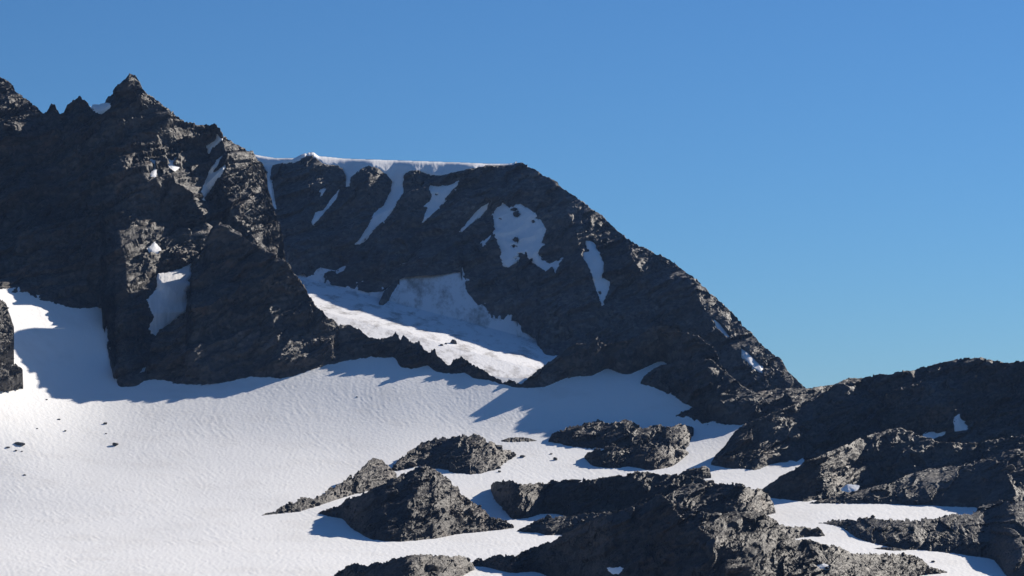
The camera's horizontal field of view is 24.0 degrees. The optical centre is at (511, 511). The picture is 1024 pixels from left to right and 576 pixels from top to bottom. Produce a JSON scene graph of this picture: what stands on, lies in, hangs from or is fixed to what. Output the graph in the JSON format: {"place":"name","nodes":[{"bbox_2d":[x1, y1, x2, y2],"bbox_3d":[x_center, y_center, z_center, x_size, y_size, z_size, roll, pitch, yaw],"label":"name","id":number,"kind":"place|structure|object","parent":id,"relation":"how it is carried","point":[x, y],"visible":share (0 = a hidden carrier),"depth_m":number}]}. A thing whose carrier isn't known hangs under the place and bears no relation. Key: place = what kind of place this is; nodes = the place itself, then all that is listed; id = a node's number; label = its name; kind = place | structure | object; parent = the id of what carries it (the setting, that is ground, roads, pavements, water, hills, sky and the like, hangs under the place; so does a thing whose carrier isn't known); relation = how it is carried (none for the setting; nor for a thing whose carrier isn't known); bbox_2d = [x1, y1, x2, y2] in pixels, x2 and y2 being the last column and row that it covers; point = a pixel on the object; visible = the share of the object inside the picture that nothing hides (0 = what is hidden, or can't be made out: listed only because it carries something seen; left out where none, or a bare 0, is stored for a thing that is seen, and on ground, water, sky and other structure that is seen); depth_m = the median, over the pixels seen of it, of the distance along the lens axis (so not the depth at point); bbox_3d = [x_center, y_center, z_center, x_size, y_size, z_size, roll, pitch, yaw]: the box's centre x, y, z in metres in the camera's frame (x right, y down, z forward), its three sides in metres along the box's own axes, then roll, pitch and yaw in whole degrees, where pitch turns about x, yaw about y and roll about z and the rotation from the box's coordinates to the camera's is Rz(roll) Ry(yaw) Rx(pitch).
{"place":"outdoors","nodes":[
{"label":"outdoors","id":0,"kind":"place"},
{"bbox_2d":[0,73,284,386],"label":"mountain","id":1,"kind":"structure","parent":0,"point":[91,209],"depth_m":1364.47},
{"bbox_2d":[90,103,110,113],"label":"snow patch","id":2,"kind":"object","parent":1,"relation":"on","point":[101,108],"visible":1,"depth_m":1390.08},
{"bbox_2d":[150,159,156,176],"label":"snow patch","id":3,"kind":"object","parent":1,"relation":"on","point":[154,173],"visible":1,"depth_m":1369.01},
{"bbox_2d":[147,242,160,253],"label":"snow patch","id":4,"kind":"object","parent":1,"relation":"on","point":[154,247],"visible":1,"depth_m":1346.63},
{"bbox_2d":[146,264,191,335],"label":"snow patch","id":5,"kind":"object","parent":1,"relation":"on","point":[167,300],"visible":0.96,"depth_m":1331.51},
{"bbox_2d":[167,157,179,170],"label":"snow patch","id":6,"kind":"object","parent":1,"relation":"on","point":[173,167],"visible":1,"depth_m":1384.82},
{"bbox_2d":[201,156,225,199],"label":"snow patch","id":7,"kind":"object","parent":1,"relation":"on","point":[210,180],"visible":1,"depth_m":1408.41},
{"bbox_2d":[206,134,222,153],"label":"snow patch","id":8,"kind":"object","parent":1,"relation":"on","point":[210,146],"visible":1,"depth_m":1424.77},
{"bbox_2d":[143,222,391,385],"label":"mountain buttress","id":9,"kind":"structure","parent":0,"point":[252,310],"depth_m":1293.68},
{"bbox_2d":[0,287,1005,575],"bbox_3d":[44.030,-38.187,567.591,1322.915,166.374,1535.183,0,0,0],"label":"glacier","id":10,"kind":"object","parent":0,"point":[188,481],"visible":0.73,"depth_m":1147.76},
{"bbox_2d":[0,299,14,364],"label":"rock outcrop","id":11,"kind":"object","parent":10,"relation":"on","point":[6,340],"visible":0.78,"depth_m":1187.23},
{"bbox_2d":[0,363,22,391],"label":"rock outcrop","id":12,"kind":"object","parent":10,"relation":"on","point":[11,377],"visible":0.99,"depth_m":1162.54},
{"bbox_2d":[262,458,396,515],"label":"rock outcrop","id":13,"kind":"object","parent":10,"relation":"on","point":[372,473],"visible":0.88,"depth_m":1079.14},
{"bbox_2d":[334,554,474,575],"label":"rock outcrop","id":14,"kind":"object","parent":10,"relation":"on","point":[427,565],"visible":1,"depth_m":839.23},
{"bbox_2d":[318,465,513,541],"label":"rock outcrop","id":15,"kind":"object","parent":10,"relation":"on","point":[423,502],"visible":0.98,"depth_m":990.75},
{"bbox_2d":[358,331,522,387],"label":"rock rib","id":16,"kind":"object","parent":10,"relation":"on","point":[406,352],"visible":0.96,"depth_m":1297.11},
{"bbox_2d":[391,434,515,474],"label":"rock outcrop","id":17,"kind":"object","parent":10,"relation":"on","point":[470,454],"visible":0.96,"depth_m":1152.18},
{"bbox_2d":[501,437,536,441],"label":"rock outcrop","id":18,"kind":"object","parent":10,"relation":"on","point":[518,439],"visible":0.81,"depth_m":1207.32},
{"bbox_2d":[517,511,610,534],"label":"rock outcrop","id":19,"kind":"object","parent":10,"relation":"on","point":[549,525],"visible":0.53,"depth_m":988.62},
{"bbox_2d":[491,470,718,518],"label":"rock outcrop","id":20,"kind":"object","parent":10,"relation":"on","point":[565,497],"visible":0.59,"depth_m":1038.04},
{"bbox_2d":[548,419,693,449],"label":"rock outcrop","id":21,"kind":"object","parent":10,"relation":"on","point":[625,433],"visible":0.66,"depth_m":1211.14},
{"bbox_2d":[584,443,688,469],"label":"rock outcrop","id":22,"kind":"object","parent":10,"relation":"on","point":[638,456],"visible":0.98,"depth_m":1168.72},
{"bbox_2d":[679,466,710,478],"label":"rock outcrop","id":23,"kind":"object","parent":10,"relation":"on","point":[702,472],"visible":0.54,"depth_m":1138.00},
{"bbox_2d":[665,482,775,514],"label":"rock outcrop","id":24,"kind":"object","parent":10,"relation":"on","point":[726,498],"visible":0.28,"depth_m":1021.92},
{"bbox_2d":[781,524,824,538],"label":"rock outcrop","id":25,"kind":"object","parent":10,"relation":"on","point":[796,532],"visible":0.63,"depth_m":979.37},
{"bbox_2d":[874,547,904,550],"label":"rock outcrop","id":26,"kind":"object","parent":10,"relation":"on","point":[892,548],"visible":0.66,"depth_m":940.01},
{"bbox_2d":[0,0,1023,387],"label":"sky","id":27,"kind":"structure","parent":0,"point":[844,177]},
{"bbox_2d":[264,155,804,392],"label":"mountain","id":28,"kind":"structure","parent":0,"point":[558,312],"depth_m":1609.16},
{"bbox_2d":[311,190,338,225],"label":"snow patch","id":29,"kind":"object","parent":28,"relation":"on","point":[317,216],"visible":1,"depth_m":1648.81},
{"bbox_2d":[255,152,516,244],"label":"snow cornice","id":30,"kind":"structure","parent":28,"relation":"on","point":[395,171],"depth_m":1692.02},
{"bbox_2d":[295,263,557,377],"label":"glacier","id":31,"kind":"object","parent":28,"relation":"on","point":[431,312],"visible":0.59,"depth_m":1534.24},
{"bbox_2d":[379,279,399,304],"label":"rock outcrop","id":32,"kind":"object","parent":31,"relation":"on","point":[386,296],"visible":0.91,"depth_m":1580.80},
{"bbox_2d":[422,181,458,222],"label":"snow patch","id":33,"kind":"object","parent":28,"relation":"on","point":[435,202],"visible":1,"depth_m":1671.10},
{"bbox_2d":[459,203,488,231],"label":"snow patch","id":34,"kind":"object","parent":28,"relation":"on","point":[477,214],"visible":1,"depth_m":1655.74},
{"bbox_2d":[480,235,490,245],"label":"snow patch","id":35,"kind":"object","parent":28,"relation":"on","point":[484,241],"visible":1,"depth_m":1634.95},
{"bbox_2d":[492,203,562,272],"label":"snow patch","id":36,"kind":"object","parent":28,"relation":"on","point":[508,226],"visible":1,"depth_m":1632.82},
{"bbox_2d":[583,241,609,305],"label":"snow patch","id":37,"kind":"object","parent":28,"relation":"on","point":[592,258],"visible":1,"depth_m":1580.32},
{"bbox_2d":[713,320,728,336],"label":"snow patch","id":38,"kind":"object","parent":28,"relation":"on","point":[720,327],"visible":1,"depth_m":1512.62},
{"bbox_2d":[741,349,762,372],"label":"snow patch","id":39,"kind":"object","parent":28,"relation":"on","point":[750,360],"visible":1,"depth_m":1476.55},
{"bbox_2d":[517,325,758,395],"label":"mountain ridge","id":40,"kind":"structure","parent":0,"point":[653,345],"depth_m":1302.42},
{"bbox_2d":[641,358,777,424],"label":"rock shoulder","id":41,"kind":"object","parent":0,"point":[710,388],"visible":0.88,"depth_m":1261.32},
{"bbox_2d":[676,383,836,424],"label":"hill","id":42,"kind":"structure","parent":0,"point":[779,399],"depth_m":1269.81},
{"bbox_2d":[711,357,1023,469],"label":"hill","id":43,"kind":"structure","parent":0,"point":[983,397],"depth_m":1205.05},
{"bbox_2d":[923,432,944,438],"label":"snow patch","id":44,"kind":"object","parent":43,"relation":"on","point":[932,435],"visible":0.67,"depth_m":1188.12},
{"bbox_2d":[953,414,967,430],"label":"snow patch","id":45,"kind":"object","parent":43,"relation":"on","point":[960,424],"visible":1,"depth_m":1190.58},
{"bbox_2d":[762,427,1023,501],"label":"hill ridge","id":46,"kind":"structure","parent":0,"point":[888,456],"depth_m":1124.93},
{"bbox_2d":[811,447,1023,507],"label":"hill ridge","id":47,"kind":"structure","parent":0,"point":[993,479],"depth_m":1072.92},
{"bbox_2d":[841,484,859,491],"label":"snow patch","id":48,"kind":"object","parent":47,"relation":"on","point":[848,488],"visible":1,"depth_m":1081.35},
{"bbox_3d":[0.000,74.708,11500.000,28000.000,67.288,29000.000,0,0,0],"label":"ground","id":49,"kind":"structure","parent":0,"visible":0},
{"bbox_2d":[472,494,946,575],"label":"rock outcrop","id":50,"kind":"object","parent":49,"relation":"on","point":[659,535],"visible":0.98,"depth_m":811.08},
{"bbox_2d":[607,567,622,573],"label":"snow patch","id":51,"kind":"object","parent":50,"relation":"on","point":[616,570],"visible":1,"depth_m":803.69},
{"bbox_2d":[816,563,828,569],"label":"snow patch","id":52,"kind":"object","parent":50,"relation":"on","point":[821,566],"visible":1,"depth_m":800.37},
{"bbox_2d":[823,496,1023,575],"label":"rock outcrop","id":53,"kind":"object","parent":49,"relation":"on","point":[995,532],"visible":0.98,"depth_m":950.50}
]}

